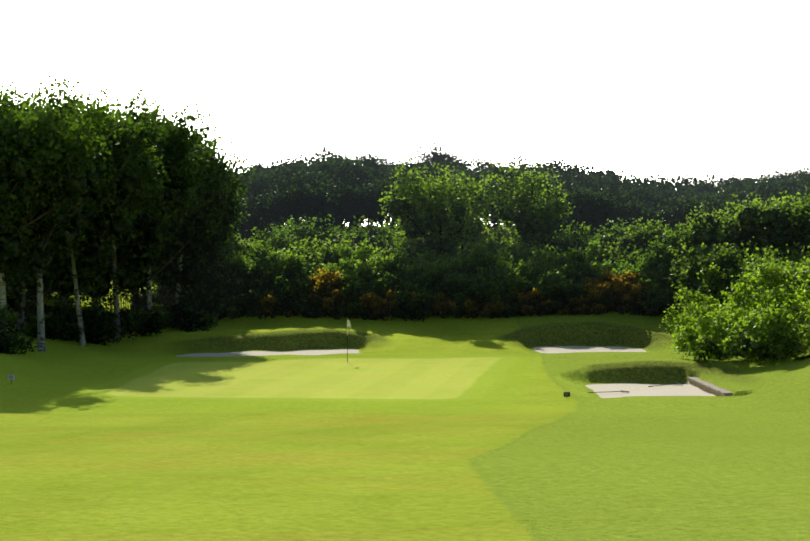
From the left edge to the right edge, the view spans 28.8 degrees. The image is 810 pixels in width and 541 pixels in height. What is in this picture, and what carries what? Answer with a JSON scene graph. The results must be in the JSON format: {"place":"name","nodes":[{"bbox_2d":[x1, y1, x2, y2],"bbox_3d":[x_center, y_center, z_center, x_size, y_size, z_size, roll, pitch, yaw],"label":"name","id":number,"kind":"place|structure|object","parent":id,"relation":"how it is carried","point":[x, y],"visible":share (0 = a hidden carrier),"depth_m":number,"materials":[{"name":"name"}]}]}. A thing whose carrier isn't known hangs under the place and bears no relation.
{"place":"outdoors","nodes":[
{"label":"outdoors","id":0,"kind":"place"},
{"bbox_2d":[0,226,809,540],"bbox_3d":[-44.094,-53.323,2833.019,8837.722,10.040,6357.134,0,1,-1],"label":"terrain","id":1,"kind":"structure","parent":0,"point":[330,428],"depth_m":40.58,"materials":[{"name":"green plant"}]},
{"bbox_2d":[0,304,38,354],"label":"bush","id":2,"kind":"object","parent":1,"relation":"on","point":[9,341],"visible":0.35,"depth_m":78.78,"materials":[{"name":"green plant"}]},
{"bbox_2d":[0,106,61,231],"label":"poplar tree","id":3,"kind":"object","parent":1,"relation":"on","point":[8,202],"visible":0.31,"depth_m":77.19,"materials":[{"name":"green plant"}]},
{"bbox_2d":[4,100,100,329],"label":"poplar tree","id":4,"kind":"object","parent":1,"relation":"on","point":[22,307],"depth_m":89.46,"materials":[{"name":"green plant"}]},
{"bbox_2d":[20,312,84,341],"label":"bush","id":5,"kind":"object","parent":1,"relation":"on","point":[51,322],"visible":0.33,"depth_m":87.29,"materials":[{"name":"green plant"}]},
{"bbox_2d":[0,71,122,351],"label":"poplar tree","id":6,"kind":"object","parent":1,"relation":"on","point":[63,237],"visible":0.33,"depth_m":81.77,"materials":[{"name":"green plant"}]},
{"bbox_2d":[0,86,127,350],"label":"poplar tree","id":7,"kind":"object","parent":1,"relation":"on","point":[11,249],"visible":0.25,"depth_m":79.21,"materials":[{"name":"green plant"}]},
{"bbox_2d":[45,305,106,343],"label":"bush","id":8,"kind":"object","parent":1,"relation":"on","point":[87,330],"visible":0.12,"depth_m":88.73,"materials":[{"name":"green plant"}]},
{"bbox_2d":[22,102,170,345],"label":"poplar tree","id":9,"kind":"object","parent":1,"relation":"on","point":[81,269],"visible":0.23,"depth_m":86.38,"materials":[{"name":"green plant"}]},
{"bbox_2d":[74,296,146,345],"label":"bush","id":10,"kind":"object","parent":1,"relation":"on","point":[105,323],"visible":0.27,"depth_m":89.03,"materials":[{"name":"green plant"}]},
{"bbox_2d":[50,85,216,337],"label":"poplar tree","id":11,"kind":"object","parent":1,"relation":"on","point":[149,228],"visible":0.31,"depth_m":91.02,"materials":[{"name":"green plant"}]},
{"bbox_2d":[111,301,170,336],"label":"bush","id":12,"kind":"object","parent":1,"relation":"on","point":[154,320],"visible":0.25,"depth_m":92.36,"materials":[{"name":"green plant"}]},
{"bbox_2d":[85,105,221,330],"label":"poplar tree","id":13,"kind":"object","parent":1,"relation":"on","point":[186,237],"visible":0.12,"depth_m":95.53,"materials":[{"name":"green plant"}]},
{"bbox_2d":[141,285,212,327],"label":"bush","id":14,"kind":"object","parent":1,"relation":"on","point":[197,303],"visible":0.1,"depth_m":96.65,"materials":[{"name":"green plant"}]},
{"bbox_2d":[120,113,241,309],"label":"poplar tree","id":15,"kind":"object","parent":1,"relation":"on","point":[182,274],"visible":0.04,"depth_m":96.72,"materials":[{"name":"green plant"}]},
{"bbox_2d":[163,299,219,331],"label":"bush","id":16,"kind":"object","parent":1,"relation":"on","point":[199,321],"visible":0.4,"depth_m":95.63,"materials":[{"name":"green plant"}]},
{"bbox_2d":[165,126,256,292],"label":"poplar tree","id":17,"kind":"object","parent":1,"relation":"on","point":[211,264],"visible":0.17,"depth_m":99.11,"materials":[{"name":"green plant"}]},
{"bbox_2d":[216,278,276,317],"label":"hedge","id":18,"kind":"object","parent":1,"relation":"on","point":[242,307],"visible":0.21,"depth_m":99.89,"materials":[{"name":"green plant"}]},
{"bbox_2d":[217,229,284,271],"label":"bush","id":19,"kind":"object","parent":1,"relation":"on","point":[247,249],"visible":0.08,"depth_m":106.11,"materials":[{"name":"green plant"}]},
{"bbox_2d":[227,202,277,243],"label":"pine tree","id":20,"kind":"object","parent":1,"relation":"on","point":[243,221],"visible":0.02,"depth_m":121.98,"materials":[{"name":"green plant"}]},
{"bbox_2d":[219,244,286,293],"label":"hedge","id":21,"kind":"object","parent":1,"relation":"on","point":[261,257],"visible":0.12,"depth_m":101.31,"materials":[{"name":"green plant"}]},
{"bbox_2d":[224,253,281,293],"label":"bush","id":22,"kind":"object","parent":1,"relation":"on","point":[248,271],"visible":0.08,"depth_m":101.64,"materials":[{"name":"green plant"}]},
{"bbox_2d":[243,276,304,316],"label":"hedge","id":23,"kind":"object","parent":1,"relation":"on","point":[282,290],"visible":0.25,"depth_m":99.00,"materials":[{"name":"green plant"}]},
{"bbox_2d":[234,191,317,242],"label":"pine tree","id":24,"kind":"object","parent":1,"relation":"on","point":[253,202],"depth_m":125.08,"materials":[{"name":"green plant"}]},
{"bbox_2d":[245,223,314,261],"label":"tree","id":25,"kind":"object","parent":1,"relation":"on","point":[285,242],"visible":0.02,"depth_m":110.34,"materials":[{"name":"green plant"}]},
{"bbox_2d":[232,165,349,226],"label":"pine tree","id":26,"kind":"object","parent":1,"relation":"on","point":[264,186],"visible":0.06,"depth_m":136.91,"materials":[{"name":"green plant"}]},
{"bbox_2d":[255,247,338,299],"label":"bush","id":27,"kind":"object","parent":1,"relation":"on","point":[268,272],"visible":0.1,"depth_m":101.85,"materials":[{"name":"green plant"}]},
{"bbox_2d":[272,274,327,315],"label":"hedge","id":28,"kind":"object","parent":1,"relation":"on","point":[301,288],"visible":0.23,"depth_m":99.28,"materials":[{"name":"green plant"}]},
{"bbox_2d":[242,178,362,228],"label":"pine tree","id":29,"kind":"object","parent":1,"relation":"on","point":[356,220],"visible":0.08,"depth_m":126.62,"materials":[{"name":"green plant"}]},
{"bbox_2d":[273,250,331,299],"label":"hedge","id":30,"kind":"object","parent":1,"relation":"on","point":[291,258],"visible":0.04,"depth_m":100.91,"materials":[{"name":"green plant"}]},
{"bbox_2d":[264,212,347,263],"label":"tree","id":31,"kind":"object","parent":1,"relation":"on","point":[302,233],"visible":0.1,"depth_m":116.71,"materials":[{"name":"green plant"}]},
{"bbox_2d":[254,170,359,205],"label":"pine tree","id":32,"kind":"object","parent":1,"relation":"on","point":[306,180],"visible":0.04,"depth_m":134.63,"materials":[{"name":"green plant"}]},
{"bbox_2d":[257,155,361,194],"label":"pine tree","id":33,"kind":"object","parent":1,"relation":"on","point":[302,167],"visible":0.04,"depth_m":149.12,"materials":[{"name":"green plant"}]},
{"bbox_2d":[278,139,352,171],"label":"pine tree","id":34,"kind":"object","parent":1,"relation":"on","point":[324,151],"visible":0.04,"depth_m":170.32,"materials":[{"name":"green plant"}]},
{"bbox_2d":[299,268,348,315],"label":"hedge","id":35,"kind":"object","parent":1,"relation":"on","point":[321,285],"visible":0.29,"depth_m":99.65,"materials":[{"name":"orange plant"}]},
{"bbox_2d":[261,175,394,231],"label":"pine tree","id":36,"kind":"object","parent":1,"relation":"on","point":[318,202],"visible":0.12,"depth_m":125.22,"materials":[{"name":"green plant"}]},
{"bbox_2d":[278,232,379,275],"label":"tree","id":37,"kind":"object","parent":1,"relation":"on","point":[327,255],"visible":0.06,"depth_m":106.48,"materials":[{"name":"green plant"}]},
{"bbox_2d":[299,209,358,246],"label":"tree","id":38,"kind":"object","parent":1,"relation":"on","point":[334,223],"visible":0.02,"depth_m":121.99,"materials":[{"name":"green plant"}]},
{"bbox_2d":[303,245,360,305],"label":"hedge","id":39,"kind":"object","parent":1,"relation":"on","point":[345,264],"visible":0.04,"depth_m":101.41,"materials":[{"name":"green plant"}]},
{"bbox_2d":[276,156,407,229],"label":"pine tree","id":40,"kind":"object","parent":1,"relation":"on","point":[335,168],"visible":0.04,"depth_m":141.45,"materials":[{"name":"green plant"}]},
{"bbox_2d":[320,274,380,317],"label":"hedge","id":41,"kind":"object","parent":1,"relation":"on","point":[352,287],"visible":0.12,"depth_m":99.28,"materials":[{"name":"green plant"}]},
{"bbox_2d":[337,295,371,319],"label":"hedge","id":42,"kind":"object","parent":1,"relation":"on","point":[353,306],"visible":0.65,"depth_m":98.59,"materials":[{"name":"green plant"}]},
{"bbox_2d":[321,177,394,229],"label":"pine tree","id":43,"kind":"object","parent":1,"relation":"on","point":[375,216],"visible":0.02,"depth_m":126.94,"materials":[{"name":"green plant"}]},
{"bbox_2d":[319,219,398,256],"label":"tree","id":44,"kind":"object","parent":1,"relation":"on","point":[373,241],"visible":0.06,"depth_m":114.40,"materials":[{"name":"green plant"}]},
{"bbox_2d":[333,241,392,295],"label":"hedge","id":45,"kind":"object","parent":1,"relation":"on","point":[364,253],"visible":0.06,"depth_m":101.92,"materials":[{"name":"green plant"}]},
{"bbox_2d":[332,252,400,311],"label":"bush","id":46,"kind":"object","parent":1,"relation":"on","point":[367,280],"visible":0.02,"depth_m":101.74,"materials":[{"name":"green plant"}]},
{"bbox_2d":[334,166,399,228],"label":"pine tree","id":47,"kind":"object","parent":1,"relation":"on","point":[366,176],"visible":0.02,"depth_m":141.41,"materials":[{"name":"green plant"}]},
{"bbox_2d":[352,273,410,314],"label":"hedge","id":48,"kind":"object","parent":1,"relation":"on","point":[392,286],"visible":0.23,"depth_m":100.02,"materials":[{"name":"green plant"}]},
{"bbox_2d":[368,290,399,320],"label":"hedge","id":49,"kind":"object","parent":1,"relation":"on","point":[379,300],"visible":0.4,"depth_m":98.65,"materials":[{"name":"green plant"}]},
{"bbox_2d":[370,253,409,297],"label":"hedge","id":50,"kind":"object","parent":1,"relation":"on","point":[388,263],"visible":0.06,"depth_m":101.93,"materials":[{"name":"green plant"}]},
{"bbox_2d":[369,228,424,261],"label":"bush","id":51,"kind":"object","parent":1,"relation":"on","point":[398,241],"visible":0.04,"depth_m":112.38,"materials":[{"name":"green plant"}]},
{"bbox_2d":[360,240,435,287],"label":"bush","id":52,"kind":"object","parent":1,"relation":"on","point":[410,258],"visible":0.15,"depth_m":103.63,"materials":[{"name":"green plant"}]},
{"bbox_2d":[350,180,466,223],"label":"pine tree","id":53,"kind":"object","parent":1,"relation":"on","point":[376,207],"visible":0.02,"depth_m":125.20,"materials":[{"name":"green plant"}]},
{"bbox_2d":[390,279,440,321],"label":"hedge","id":54,"kind":"object","parent":1,"relation":"on","point":[404,305],"visible":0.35,"depth_m":98.55,"materials":[{"name":"green plant"}]},
{"bbox_2d":[387,137,463,175],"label":"pine tree","id":55,"kind":"object","parent":1,"relation":"on","point":[433,156],"visible":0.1,"depth_m":166.86,"materials":[{"name":"green plant"}]},
{"bbox_2d":[408,248,455,294],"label":"hedge","id":56,"kind":"object","parent":1,"relation":"on","point":[442,272],"visible":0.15,"depth_m":101.08,"materials":[{"name":"green plant"}]},
{"bbox_2d":[378,156,490,266],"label":"tree","id":57,"kind":"object","parent":1,"relation":"on","point":[421,221],"visible":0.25,"depth_m":108.73,"materials":[{"name":"green plant"}]},
{"bbox_2d":[409,269,463,315],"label":"hedge","id":58,"kind":"object","parent":1,"relation":"on","point":[423,276],"visible":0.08,"depth_m":100.12,"materials":[{"name":"green plant"}]},
{"bbox_2d":[395,169,501,259],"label":"tree","id":59,"kind":"object","parent":1,"relation":"on","point":[482,204],"visible":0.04,"depth_m":112.84,"materials":[{"name":"green plant"}]},
{"bbox_2d":[455,271,502,314],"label":"hedge","id":60,"kind":"object","parent":1,"relation":"on","point":[485,294],"visible":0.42,"depth_m":99.20,"materials":[{"name":"green plant"}]},
{"bbox_2d":[451,242,511,299],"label":"hedge","id":61,"kind":"object","parent":1,"relation":"on","point":[480,261],"visible":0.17,"depth_m":102.17,"materials":[{"name":"green plant"}]},
{"bbox_2d":[458,219,517,251],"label":"bush","id":62,"kind":"object","parent":1,"relation":"on","point":[497,234],"visible":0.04,"depth_m":117.28,"materials":[{"name":"green plant"}]},
{"bbox_2d":[457,236,525,278],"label":"bush","id":63,"kind":"object","parent":1,"relation":"on","point":[491,249],"visible":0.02,"depth_m":106.01,"materials":[{"name":"green plant"}]},
{"bbox_2d":[472,247,531,295],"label":"hedge","id":64,"kind":"object","parent":1,"relation":"on","point":[503,259],"visible":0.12,"depth_m":102.00,"materials":[{"name":"green plant"}]},
{"bbox_2d":[454,160,559,230],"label":"pine tree","id":65,"kind":"object","parent":1,"relation":"on","point":[498,173],"visible":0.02,"depth_m":135.32,"materials":[{"name":"green plant"}]},
{"bbox_2d":[487,269,535,316],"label":"hedge","id":66,"kind":"object","parent":1,"relation":"on","point":[510,288],"visible":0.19,"depth_m":99.70,"materials":[{"name":"green plant"}]},
{"bbox_2d":[496,259,546,311],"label":"hedge","id":67,"kind":"object","parent":1,"relation":"on","point":[529,270],"visible":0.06,"depth_m":101.88,"materials":[{"name":"green plant"}]},
{"bbox_2d":[493,236,559,272],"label":"bush","id":68,"kind":"object","parent":1,"relation":"on","point":[525,256],"visible":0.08,"depth_m":106.28,"materials":[{"name":"green plant"}]},
{"bbox_2d":[486,157,575,253],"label":"tree","id":69,"kind":"object","parent":1,"relation":"on","point":[531,220],"visible":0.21,"depth_m":110.82,"materials":[{"name":"green plant"}]},
{"bbox_2d":[520,152,592,186],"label":"pine tree","id":70,"kind":"object","parent":1,"relation":"on","point":[555,168],"visible":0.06,"depth_m":166.21,"materials":[{"name":"green plant"}]},
{"bbox_2d":[535,269,585,313],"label":"hedge","id":71,"kind":"object","parent":1,"relation":"on","point":[553,288],"visible":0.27,"depth_m":99.21,"materials":[{"name":"green plant"}]},
{"bbox_2d":[507,180,619,231],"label":"pine tree","id":72,"kind":"object","parent":1,"relation":"on","point":[588,200],"visible":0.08,"depth_m":124.33,"materials":[{"name":"green plant"}]},
{"bbox_2d":[543,246,596,296],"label":"hedge","id":73,"kind":"object","parent":1,"relation":"on","point":[578,257],"visible":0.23,"depth_m":101.54,"materials":[{"name":"green plant"}]},
{"bbox_2d":[529,247,611,298],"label":"bush","id":74,"kind":"object","parent":1,"relation":"on","point":[581,274],"visible":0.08,"depth_m":102.65,"materials":[{"name":"green plant"}]},
{"bbox_2d":[526,220,620,267],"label":"tree","id":75,"kind":"object","parent":1,"relation":"on","point":[563,244],"visible":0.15,"depth_m":109.00,"materials":[{"name":"green plant"}]},
{"bbox_2d":[518,158,630,191],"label":"pine tree","id":76,"kind":"object","parent":1,"relation":"on","point":[600,173],"visible":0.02,"depth_m":167.98,"materials":[{"name":"green plant"}]},
{"bbox_2d":[572,282,604,314],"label":"hedge","id":77,"kind":"object","parent":1,"relation":"on","point":[592,294],"visible":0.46,"depth_m":98.72,"materials":[{"name":"green plant"}]},
{"bbox_2d":[556,187,645,232],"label":"pine tree","id":78,"kind":"object","parent":1,"relation":"on","point":[600,214],"visible":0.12,"depth_m":123.68,"materials":[{"name":"green plant"}]},
{"bbox_2d":[582,269,628,311],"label":"hedge","id":79,"kind":"object","parent":1,"relation":"on","point":[607,285],"visible":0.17,"depth_m":100.09,"materials":[{"name":"green plant"}]},
{"bbox_2d":[564,169,661,198],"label":"pine tree","id":80,"kind":"object","parent":1,"relation":"on","point":[624,185],"depth_m":149.85,"materials":[{"name":"green plant"}]},
{"bbox_2d":[611,276,636,314],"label":"hedge","id":81,"kind":"object","parent":1,"relation":"on","point":[618,287],"visible":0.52,"depth_m":99.23,"materials":[{"name":"brown plant"}]},
{"bbox_2d":[596,269,656,314],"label":"hedge","id":82,"kind":"object","parent":1,"relation":"on","point":[630,276],"visible":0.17,"depth_m":99.85,"materials":[{"name":"green plant"}]},
{"bbox_2d":[580,187,678,215],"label":"pine tree","id":83,"kind":"object","parent":1,"relation":"on","point":[661,203],"depth_m":138.17,"materials":[{"name":"green plant"}]},
{"bbox_2d":[591,208,691,238],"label":"pine tree","id":84,"kind":"object","parent":1,"relation":"on","point":[667,221],"visible":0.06,"depth_m":123.27,"materials":[{"name":"green plant"}]},
{"bbox_2d":[608,215,688,264],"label":"tree","id":85,"kind":"object","parent":1,"relation":"on","point":[640,240],"visible":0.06,"depth_m":107.52,"materials":[{"name":"green plant"}]},
{"bbox_2d":[624,242,674,292],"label":"hedge","id":86,"kind":"object","parent":1,"relation":"on","point":[649,261],"visible":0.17,"depth_m":101.89,"materials":[{"name":"green plant"}]},
{"bbox_2d":[641,283,669,315],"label":"hedge","id":87,"kind":"object","parent":1,"relation":"on","point":[662,300],"visible":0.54,"depth_m":98.81,"materials":[{"name":"green plant"}]},
{"bbox_2d":[608,172,703,196],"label":"pine tree","id":88,"kind":"object","parent":1,"relation":"on","point":[657,179],"visible":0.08,"depth_m":164.34,"materials":[{"name":"green plant"}]},
{"bbox_2d":[637,271,681,312],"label":"hedge","id":89,"kind":"object","parent":1,"relation":"on","point":[647,295],"visible":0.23,"depth_m":99.63,"materials":[{"name":"green plant"}]},
{"bbox_2d":[637,223,716,275],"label":"tree","id":90,"kind":"object","parent":1,"relation":"on","point":[672,243],"visible":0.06,"depth_m":102.99,"materials":[{"name":"green plant"}]},
{"bbox_2d":[627,195,759,230],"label":"pine tree","id":91,"kind":"object","parent":1,"relation":"on","point":[680,200],"visible":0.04,"depth_m":124.40,"materials":[{"name":"green plant"}]},
{"bbox_2d":[659,290,733,350],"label":"bush","id":92,"kind":"object","parent":1,"relation":"on","point":[672,312],"visible":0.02,"depth_m":89.00,"materials":[{"name":"green plant"}]},
{"bbox_2d":[668,295,741,349],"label":"bush","id":93,"kind":"object","parent":1,"relation":"on","point":[692,308],"visible":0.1,"depth_m":82.32,"materials":[{"name":"green plant"}]},
{"bbox_2d":[663,242,753,298],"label":"bush","id":94,"kind":"object","parent":1,"relation":"on","point":[722,257],"visible":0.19,"depth_m":97.76,"materials":[{"name":"green plant"}]},
{"bbox_2d":[673,262,745,324],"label":"bush","id":95,"kind":"object","parent":1,"relation":"on","point":[718,293],"visible":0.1,"depth_m":94.96,"materials":[{"name":"green plant"}]},
{"bbox_2d":[687,377,732,395],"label":"stone wall","id":96,"kind":"structure","parent":1,"relation":"on","point":[710,388],"depth_m":67.80,"materials":[{"name":"beige stone"}]},
{"bbox_2d":[668,307,762,362],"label":"bush","id":97,"kind":"object","parent":1,"relation":"on","point":[708,347],"visible":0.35,"depth_m":75.46,"materials":[{"name":"green plant"}]},
{"bbox_2d":[672,173,779,198],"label":"pine tree","id":98,"kind":"object","parent":1,"relation":"on","point":[718,187],"visible":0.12,"depth_m":156.05,"materials":[{"name":"green plant"}]},
{"bbox_2d":[674,191,802,261],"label":"tree","id":99,"kind":"object","parent":1,"relation":"on","point":[705,230],"visible":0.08,"depth_m":101.25,"materials":[{"name":"green plant"}]},
{"bbox_2d":[706,282,809,340],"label":"bush","id":100,"kind":"object","parent":1,"relation":"on","point":[765,299],"visible":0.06,"depth_m":78.64,"materials":[{"name":"green plant"}]},
{"bbox_2d":[717,298,809,365],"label":"bush","id":101,"kind":"object","parent":1,"relation":"on","point":[772,346],"visible":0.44,"depth_m":72.24,"materials":[{"name":"green plant"}]},
{"bbox_2d":[717,191,809,261],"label":"tree","id":102,"kind":"object","parent":1,"relation":"on","point":[756,218],"visible":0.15,"depth_m":98.53,"materials":[{"name":"green plant"}]},
{"bbox_2d":[721,242,809,296],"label":"tree","id":103,"kind":"object","parent":1,"relation":"on","point":[738,276],"visible":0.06,"depth_m":94.64,"materials":[{"name":"green plant"}]},
{"bbox_2d":[730,260,809,329],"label":"bush","id":104,"kind":"object","parent":1,"relation":"on","point":[764,275],"visible":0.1,"depth_m":83.48,"materials":[{"name":"green plant"}]},
{"bbox_2d":[743,258,809,309],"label":"bush","id":105,"kind":"object","parent":1,"relation":"on","point":[792,269],"visible":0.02,"depth_m":88.92,"materials":[{"name":"green plant"}]},
{"bbox_2d":[748,163,809,191],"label":"pine tree","id":106,"kind":"object","parent":1,"relation":"on","point":[801,174],"visible":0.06,"depth_m":166.04,"materials":[{"name":"green plant"}]},
{"bbox_2d":[762,186,809,261],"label":"tree","id":107,"kind":"object","parent":1,"relation":"on","point":[792,227],"visible":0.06,"depth_m":96.89,"materials":[{"name":"green plant"}]},
{"bbox_2d":[780,265,809,320],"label":"bush","id":108,"kind":"object","parent":1,"relation":"on","point":[800,295],"visible":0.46,"depth_m":76.31,"materials":[{"name":"green plant"}]},
{"bbox_2d":[0,0,809,225],"label":"sky","id":109,"kind":"structure","parent":0,"point":[644,86],"materials":[{"name":"white"}]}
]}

